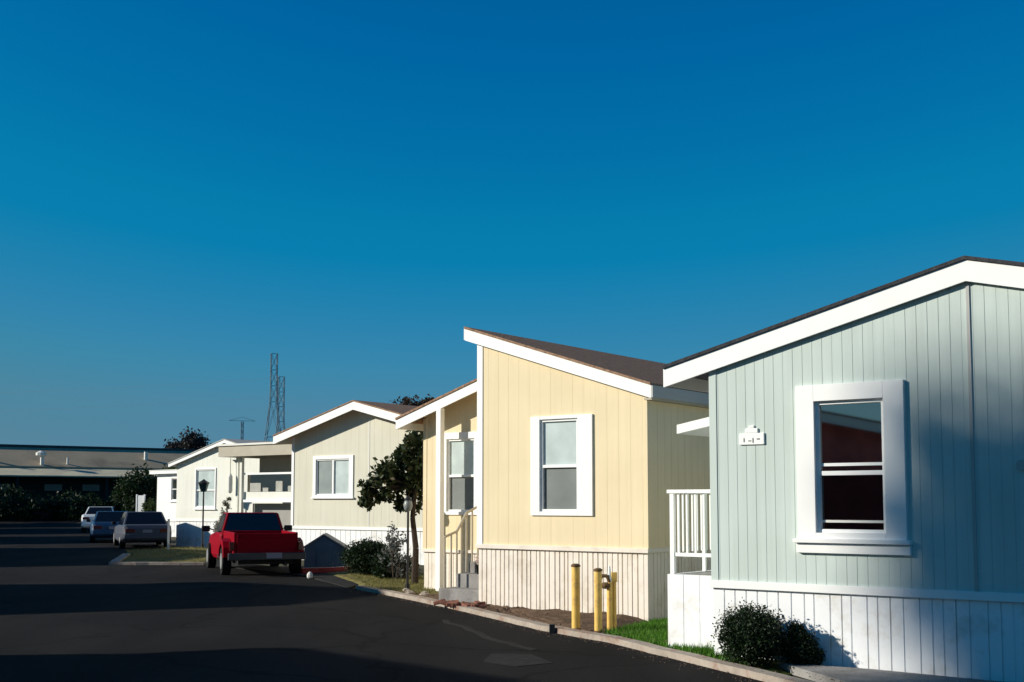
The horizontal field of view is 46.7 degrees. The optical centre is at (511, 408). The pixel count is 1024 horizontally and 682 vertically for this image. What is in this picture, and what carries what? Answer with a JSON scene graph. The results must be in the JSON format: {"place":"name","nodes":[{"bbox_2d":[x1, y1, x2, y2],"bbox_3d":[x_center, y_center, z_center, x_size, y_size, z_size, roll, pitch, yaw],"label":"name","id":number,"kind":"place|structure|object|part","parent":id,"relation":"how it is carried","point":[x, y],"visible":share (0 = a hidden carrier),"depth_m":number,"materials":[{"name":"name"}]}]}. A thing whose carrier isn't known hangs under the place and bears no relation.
{"place":"outdoors","nodes":[
{"label":"outdoors","id":0,"kind":"place"},
{"bbox_2d":[156,464,176,474],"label":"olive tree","id":1,"kind":"object","parent":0,"point":[168,468],"visible":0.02,"depth_m":68.00,"materials":[{"name":"green plant"}]},
{"bbox_2d":[121,546,219,561],"bbox_3d":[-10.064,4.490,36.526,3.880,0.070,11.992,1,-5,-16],"label":"lawn","id":2,"kind":"structure","parent":0,"point":[189,558],"depth_m":35.19,"materials":[{"name":"green plant"}]},
{"bbox_2d":[167,519,169,548],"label":"marker post","id":3,"kind":"object","parent":2,"relation":"on","point":[168,533],"visible":0.93,"depth_m":40.07,"materials":[{"name":"white plastic"}]},
{"bbox_2d":[198,479,208,547],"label":"lamp post","id":4,"kind":"object","parent":2,"relation":"on","point":[203,484],"visible":0.92,"depth_m":42.10,"materials":[{"name":"black metal"}]},
{"bbox_2d":[229,417,253,439],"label":"transmission tower","id":5,"kind":"structure","parent":0,"point":[242,436],"depth_m":640.66,"materials":[{"name":"metal"}]},
{"bbox_2d":[275,376,284,433],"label":"transmission tower","id":6,"kind":"structure","parent":0,"point":[283,404],"depth_m":566.34,"materials":[{"name":"metal"}]},
{"bbox_2d":[205,559,357,587],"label":"driveway","id":7,"kind":"structure","parent":0,"point":[332,579],"depth_m":26.87,"materials":[{"name":"concrete"}]},
{"bbox_2d":[213,496,231,559],"bbox_3d":[-8.120,3.324,33.243,0.596,1.791,0.291,0,-5,0],"label":"sapling","id":8,"kind":"object","parent":7,"relation":"on","point":[226,505],"visible":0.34,"depth_m":33.26,"materials":[{"name":"green plant"}]},
{"bbox_2d":[300,566,350,572],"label":"red kerb","id":9,"kind":"structure","parent":7,"relation":"on","point":[322,570],"depth_m":27.17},
{"bbox_2d":[304,533,347,567],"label":"shed","id":10,"kind":"structure","parent":7,"relation":"on","point":[320,550],"depth_m":29.90,"materials":[{"name":"blue paint"}]},
{"bbox_2d":[317,549,330,565],"bbox_3d":[-4.749,3.746,29.888,0.340,0.420,0.020,0,-5,-4],"label":"door","id":11,"kind":"structure","parent":10,"relation":"in","point":[323,555],"depth_m":29.88,"materials":[{"name":"blue paint"}]},
{"bbox_2d":[0,520,763,681],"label":"road","id":12,"kind":"structure","parent":0,"point":[75,606],"depth_m":14.76,"materials":[{"name":"black asphalt"}]},
{"bbox_2d":[81,507,115,531],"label":"parked car","id":13,"kind":"object","parent":12,"relation":"on","point":[90,513],"visible":0.38,"depth_m":64.48,"materials":[{"name":"white paint"}]},
{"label":"rear window","id":14,"kind":"part","parent":13,"relation":"part of","materials":[{"name":"black glass"}]},
{"bbox_2d":[86,511,127,541],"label":"parked car","id":15,"kind":"object","parent":12,"relation":"on","point":[101,526],"visible":0.51,"depth_m":47.83,"materials":[{"name":"blue paint"}]},
{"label":"rear window","id":16,"kind":"part","parent":15,"relation":"part of","materials":[{"name":"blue glass"}]},
{"bbox_2d":[112,512,171,547],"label":"parked car","id":17,"kind":"object","parent":12,"relation":"on","point":[131,527],"visible":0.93,"depth_m":42.27,"materials":[{"name":"silver metal"}]},
{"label":"side window","id":18,"kind":"part","parent":17,"relation":"part of","materials":[{"name":"grey glass"}]},
{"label":"rear window","id":19,"kind":"part","parent":17,"relation":"part of","materials":[{"name":"black glass"}]},
{"bbox_2d":[109,553,204,564],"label":"kerb","id":20,"kind":"structure","parent":12,"relation":"on","point":[118,559],"depth_m":30.83,"materials":[{"name":"concrete"}]},
{"bbox_2d":[201,512,305,574],"bbox_3d":[-6.206,3.172,28.328,2.200,1.379,4.982,2,-5,-20],"label":"pickup truck","id":21,"kind":"object","parent":12,"relation":"on","point":[243,538],"visible":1,"depth_m":26.45,"materials":[{"name":"red paint"}]},
{"bbox_3d":[-7.035,2.761,28.651,0.164,0.456,1.223,2,-5,-20],"label":"side window","id":22,"kind":"part","parent":21,"relation":"part of","materials":[{"name":"grey glass"}]},
{"bbox_3d":[-6.183,2.724,28.298,1.347,0.452,0.133,2,-5,-20],"label":"rear window","id":23,"kind":"part","parent":21,"relation":"part of","materials":[{"name":"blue glass"}]},
{"bbox_2d":[307,572,312,578],"bbox_3d":[-4.328,3.564,25.399,0.131,0.152,0.133,0,-5,0],"label":"white stone","id":24,"kind":"object","parent":12,"relation":"on","point":[309,575],"visible":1,"depth_m":25.36,"materials":[{"name":"white stone"}]},
{"bbox_2d":[442,620,538,649],"bbox_3d":[-0.400,2.799,14.759,0.236,0.014,3.586,2,-5,-19],"label":"asphalt seam","id":25,"kind":"object","parent":12,"relation":"on","point":[479,633],"visible":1,"depth_m":14.39,"materials":[{"name":"grey asphalt"}]},
{"bbox_2d":[483,653,552,666],"bbox_3d":[0.060,2.605,12.284,0.720,0.014,1.000,0,-5,0],"label":"asphalt patch","id":26,"kind":"object","parent":12,"relation":"on","point":[516,660],"visible":1,"depth_m":12.29,"materials":[{"name":"grey asphalt"}]},
{"bbox_2d":[347,585,840,681],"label":"gravel","id":27,"kind":"structure","parent":12,"relation":"on","point":[571,636],"depth_m":14.82,"materials":[{"name":"gravel"}]},
{"bbox_2d":[327,570,438,593],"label":"grass","id":28,"kind":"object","parent":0,"point":[347,576],"visible":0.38,"depth_m":24.34,"materials":[{"name":"green plant"}]},
{"bbox_2d":[332,537,400,574],"bbox_3d":[-3.207,3.250,26.037,1.549,0.942,1.348,0,-5,0],"label":"round bush","id":29,"kind":"object","parent":28,"relation":"on","point":[355,556],"visible":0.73,"depth_m":25.77,"materials":[{"name":"green plant"}]},
{"bbox_2d":[357,430,422,583],"bbox_3d":[-2.243,1.836,23.243,1.604,3.290,1.174,1,-5,-14],"label":"broadleaf tree","id":30,"kind":"object","parent":28,"relation":"on","point":[396,478],"visible":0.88,"depth_m":23.14,"materials":[{"name":"green plant"}]},
{"bbox_2d":[368,550,419,578],"bbox_3d":[-2.482,3.294,24.861,1.096,0.723,0.769,0,-5,0],"label":"dark bush","id":31,"kind":"object","parent":28,"relation":"on","point":[380,572],"visible":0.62,"depth_m":24.73,"materials":[{"name":"green plant"}]},
{"bbox_2d":[377,521,422,578],"bbox_3d":[-2.300,2.937,24.460,0.896,1.235,0.627,2,-5,-24],"label":"leafy bush","id":32,"kind":"object","parent":28,"relation":"on","point":[393,548],"visible":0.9,"depth_m":24.38,"materials":[{"name":"green plant"}]},
{"bbox_2d":[404,496,412,588],"bbox_3d":[-1.900,2.471,21.623,0.170,1.766,0.166,0,-5,0],"label":"lamp post","id":33,"kind":"object","parent":28,"relation":"on","point":[408,505],"visible":0.97,"depth_m":21.61,"materials":[{"name":"black metal"}]},
{"bbox_2d":[11,519,811,680],"bbox_3d":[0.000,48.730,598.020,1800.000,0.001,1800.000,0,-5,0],"label":"ground","id":34,"kind":"structure","parent":0,"point":[173,545],"depth_m":31.66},
{"bbox_2d":[0,483,40,520],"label":"dark tree","id":35,"kind":"object","parent":34,"relation":"on","point":[14,494],"visible":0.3,"depth_m":103.59,"materials":[{"name":"green plant"}]},
{"bbox_2d":[0,494,50,520],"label":"dark tree","id":36,"kind":"object","parent":34,"relation":"on","point":[14,510],"visible":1,"depth_m":100.27,"materials":[{"name":"green plant"}]},
{"bbox_2d":[41,486,85,520],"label":"dark tree","id":37,"kind":"object","parent":34,"relation":"on","point":[57,505],"visible":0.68,"depth_m":102.09,"materials":[{"name":"green plant"}]},
{"bbox_2d":[61,490,113,520],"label":"dark tree","id":38,"kind":"object","parent":34,"relation":"on","point":[80,505],"visible":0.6,"depth_m":100.47,"materials":[{"name":"green plant"}]},
{"bbox_2d":[0,444,198,519],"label":"warehouse","id":39,"kind":"structure","parent":34,"relation":"on","point":[42,471],"depth_m":114.78,"materials":[{"name":"beige metal"}]},
{"bbox_2d":[0,484,10,489],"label":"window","id":40,"kind":"structure","parent":39,"relation":"in","point":[1,485],"depth_m":110.31,"materials":[{"name":"grey glass"}]},
{"bbox_2d":[44,484,61,490],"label":"window","id":41,"kind":"structure","parent":39,"relation":"in","point":[47,487],"depth_m":112.74,"materials":[{"name":"glass"}]},
{"bbox_2d":[82,484,99,490],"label":"window","id":42,"kind":"structure","parent":39,"relation":"in","point":[84,487],"depth_m":114.68,"materials":[{"name":"glass"}]},
{"bbox_2d":[107,490,127,510],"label":"dark tree","id":43,"kind":"object","parent":34,"relation":"on","point":[117,506],"visible":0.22,"depth_m":101.32,"materials":[{"name":"green plant"}]},
{"bbox_2d":[111,461,156,511],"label":"dark tree","id":44,"kind":"object","parent":34,"relation":"on","point":[130,486],"visible":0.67,"depth_m":67.40,"materials":[{"name":"green plant"}]},
{"bbox_2d":[136,494,145,511],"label":"gate","id":45,"kind":"structure","parent":34,"relation":"on","point":[140,499],"depth_m":61.32,"materials":[{"name":"white paint"}]},
{"bbox_2d":[141,498,156,511],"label":"shrub","id":46,"kind":"object","parent":34,"relation":"on","point":[151,505],"visible":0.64,"depth_m":61.11,"materials":[{"name":"green plant"}]},
{"bbox_2d":[149,469,176,536],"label":"manufactured home","id":47,"kind":"object","parent":34,"relation":"on","point":[166,491],"visible":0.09,"depth_m":57.29,"materials":[{"name":"white paint"}]},
{"bbox_2d":[169,477,176,501],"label":"window","id":48,"kind":"structure","parent":47,"relation":"in","point":[173,490],"depth_m":57.13,"materials":[{"name":"white paint"}]},
{"bbox_2d":[163,426,210,448],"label":"round tree","id":49,"kind":"object","parent":34,"relation":"on","point":[191,440],"visible":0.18,"depth_m":139.12,"materials":[{"name":"green plant"}]},
{"bbox_2d":[168,439,290,547],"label":"manufactured home","id":50,"kind":"object","parent":34,"relation":"on","point":[194,468],"visible":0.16,"depth_m":43.91,"materials":[{"name":"beige wood"}]},
{"bbox_2d":[193,468,216,509],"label":"window","id":51,"kind":"structure","parent":50,"relation":"in","point":[209,474],"depth_m":43.73,"materials":[{"name":"white paint"}]},
{"bbox_2d":[216,442,291,529],"bbox_3d":[-6.315,2.949,38.617,4.500,3.480,5.450,-3,-6,37],"label":"carport","id":52,"kind":"object","parent":34,"relation":"on","point":[270,481],"visible":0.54,"depth_m":37.20,"materials":[{"name":"beige metal"}]},
{"bbox_2d":[228,458,232,492],"bbox_3d":[-8.916,2.111,37.525,0.150,1.120,0.143,-3,-6,37],"label":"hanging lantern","id":53,"kind":"object","parent":52,"relation":"hanging from","point":[230,481],"visible":1,"depth_m":37.45,"materials":[{"name":"white metal"}]},
{"bbox_2d":[253,503,290,529],"bbox_3d":[-6.965,3.733,36.656,3.160,1.610,0.050,-3,-6,37],"label":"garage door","id":54,"kind":"structure","parent":52,"relation":"in","point":[283,509],"depth_m":36.87,"materials":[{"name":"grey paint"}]},
{"bbox_2d":[264,353,280,440],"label":"transmission tower","id":55,"kind":"structure","parent":34,"relation":"on","point":[271,385],"depth_m":501.74,"materials":[{"name":"metal"}]},
{"bbox_2d":[273,400,423,564],"bbox_3d":[-0.422,2.398,37.581,6.744,4.515,12.860,-3,-6,37],"label":"manufactured home","id":56,"kind":"object","parent":34,"relation":"on","point":[336,450],"visible":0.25,"depth_m":33.35,"materials":[{"name":"beige wood"}]},
{"bbox_2d":[310,455,353,498],"bbox_3d":[-5.070,1.933,33.614,1.700,1.220,0.140,-3,-6,37],"label":"window","id":57,"kind":"structure","parent":56,"relation":"in","point":[333,477],"depth_m":33.63,"materials":[{"name":"white paint"}]},
{"bbox_2d":[388,394,433,405],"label":"bronze tree","id":58,"kind":"object","parent":34,"relation":"on","point":[406,400],"visible":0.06,"depth_m":55.87,"materials":[{"name":"green plant"}]},
{"bbox_2d":[408,593,642,631],"bbox_3d":[0.303,3.025,17.942,1.911,0.085,8.054,2,-5,-24],"label":"soil bed","id":59,"kind":"object","parent":34,"relation":"on","point":[556,617],"visible":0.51,"depth_m":16.58,"materials":[{"name":"brown soil"}]},
{"bbox_2d":[571,564,580,629],"bbox_3d":[0.800,2.383,14.859,0.132,0.880,0.130,0,-5,0],"label":"bollard","id":60,"kind":"object","parent":59,"relation":"on","point":[575,572],"visible":0.73,"depth_m":14.82,"materials":[{"name":"yellow metal"}]},
{"bbox_2d":[594,568,601,632],"bbox_3d":[1.060,2.381,14.578,0.120,0.840,0.118,0,-5,0],"label":"bollard","id":61,"kind":"object","parent":59,"relation":"on","point":[597,600],"visible":0.81,"depth_m":14.54,"materials":[{"name":"yellow metal"}]},
{"bbox_2d":[602,566,616,630],"bbox_3d":[1.215,2.396,14.833,0.267,0.850,0.148,2,-5,-23],"label":"gas riser","id":62,"kind":"object","parent":59,"relation":"on","point":[609,585],"visible":0.77,"depth_m":14.81,"materials":[{"name":"yellow paint"}]},
{"bbox_2d":[395,327,710,620],"bbox_3d":[3.328,1.332,23.804,6.642,4.480,13.220,-3,-6,37],"label":"manufactured home","id":63,"kind":"object","parent":34,"relation":"on","point":[546,465],"visible":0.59,"depth_m":17.83,"materials":[{"name":"yellow wood"}]},
{"bbox_2d":[444,431,476,514],"bbox_3d":[-0.928,1.176,21.570,0.940,1.500,0.100,-3,-6,37],"label":"window","id":64,"kind":"structure","parent":63,"relation":"in","point":[460,457],"depth_m":21.59,"materials":[{"name":"white paint"}]},
{"bbox_2d":[530,414,593,515],"bbox_3d":[0.752,0.843,17.653,1.120,1.490,0.100,-3,-6,37],"label":"window","id":65,"kind":"structure","parent":63,"relation":"in","point":[561,465],"depth_m":17.67,"materials":[{"name":"white paint"}]},
{"bbox_2d":[356,585,814,681],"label":"kerb","id":66,"kind":"structure","parent":34,"relation":"on","point":[732,668],"depth_m":13.45,"materials":[{"name":"concrete"}]},
{"bbox_2d":[446,600,451,606],"bbox_3d":[-0.950,2.977,18.114,0.090,0.060,0.180,1,5,7],"label":"brick","id":67,"kind":"object","parent":66,"relation":"on","point":[448,604],"visible":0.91,"depth_m":18.03,"materials":[{"name":"red brick"}]},
{"bbox_2d":[439,599,446,605],"bbox_3d":[-1.020,2.980,18.190,0.180,0.060,0.090,15,7,16],"label":"brick","id":68,"kind":"object","parent":67,"relation":"on","point":[442,602],"visible":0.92,"depth_m":18.16,"materials":[{"name":"red brick"}]},
{"bbox_2d":[461,602,470,606],"bbox_3d":[-0.688,2.971,17.895,0.090,0.060,0.180,-3,5,-29],"label":"brick","id":69,"kind":"object","parent":66,"relation":"on","point":[465,604],"visible":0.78,"depth_m":17.85,"materials":[{"name":"red brick"}]},
{"bbox_2d":[549,624,554,633],"bbox_3d":[0.500,2.746,14.780,0.070,0.125,0.060,0,-5,0],"label":"drain cap","id":70,"kind":"object","parent":66,"relation":"on","point":[551,628],"visible":1,"depth_m":14.75,"materials":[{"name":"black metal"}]},
{"bbox_2d":[667,417,713,648],"bbox_3d":[2.688,1.448,13.869,0.780,2.650,2.200,-3,-6,37],"label":"porch","id":71,"kind":"object","parent":34,"relation":"on","point":[690,607],"visible":0.44,"depth_m":13.11,"materials":[{"name":"white paint"}]},
{"bbox_2d":[662,255,1023,681],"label":"manufactured home","id":72,"kind":"object","parent":34,"relation":"on","point":[866,479],"visible":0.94,"depth_m":11.35,"materials":[{"name":"grey"}]},
{"bbox_2d":[793,379,912,555],"bbox_3d":[3.306,0.577,11.564,1.170,1.665,0.155,-3,-6,37],"label":"window","id":73,"kind":"structure","parent":72,"relation":"in","point":[856,439],"depth_m":11.58,"materials":[{"name":"white paint"}]},
{"bbox_2d":[778,662,1000,681],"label":"concrete pad","id":74,"kind":"object","parent":34,"relation":"on","point":[835,674],"visible":0.83,"depth_m":10.83,"materials":[{"name":"grey concrete"}]},
{"bbox_2d":[474,556,478,573],"bbox_3d":[-0.513,2.531,19.245,0.202,0.294,0.190,-2,-5,28],"label":"flower pot","id":75,"kind":"object","parent":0,"point":[477,565],"visible":0.24,"depth_m":19.21,"materials":[{"name":"pink"}]},
{"bbox_2d":[0,0,1023,447],"label":"sky","id":76,"kind":"structure","parent":0,"point":[197,192],"materials":[{"name":"blue"}]},
{"bbox_2d":[601,615,748,665],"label":"grass","id":77,"kind":"structure","parent":0,"point":[642,628],"depth_m":14.14,"materials":[{"name":"green plant"}]},
{"bbox_2d":[624,624,790,674],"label":"lawn","id":78,"kind":"structure","parent":0,"point":[774,668],"depth_m":11.57,"materials":[{"name":"green plant"}]},
{"bbox_2d":[691,639,712,653],"bbox_3d":[2.005,2.522,12.520,0.232,0.175,0.230,0,-5,0],"label":"weed","id":79,"kind":"object","parent":78,"relation":"on","point":[697,650],"visible":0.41,"depth_m":12.52,"materials":[{"name":"green plant"}]},
{"bbox_2d":[702,644,717,656],"bbox_3d":[2.118,2.510,12.388,0.265,0.180,0.216,0,-5,0],"label":"weed","id":80,"kind":"object","parent":78,"relation":"on","point":[710,652],"visible":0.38,"depth_m":12.38,"materials":[{"name":"green plant"}]},
{"bbox_2d":[709,597,793,668],"bbox_3d":[2.347,2.228,11.672,0.886,0.743,0.779,0,-5,0],"label":"round bush","id":81,"kind":"object","parent":78,"relation":"on","point":[752,634],"visible":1,"depth_m":11.53,"materials":[{"name":"green plant"}]},
{"bbox_2d":[779,620,826,664],"bbox_3d":[2.824,2.311,11.572,0.505,0.503,0.398,0,-5,0],"label":"bush","id":82,"kind":"object","parent":78,"relation":"on","point":[802,649],"visible":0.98,"depth_m":11.51,"materials":[{"name":"green plant"}]}
]}

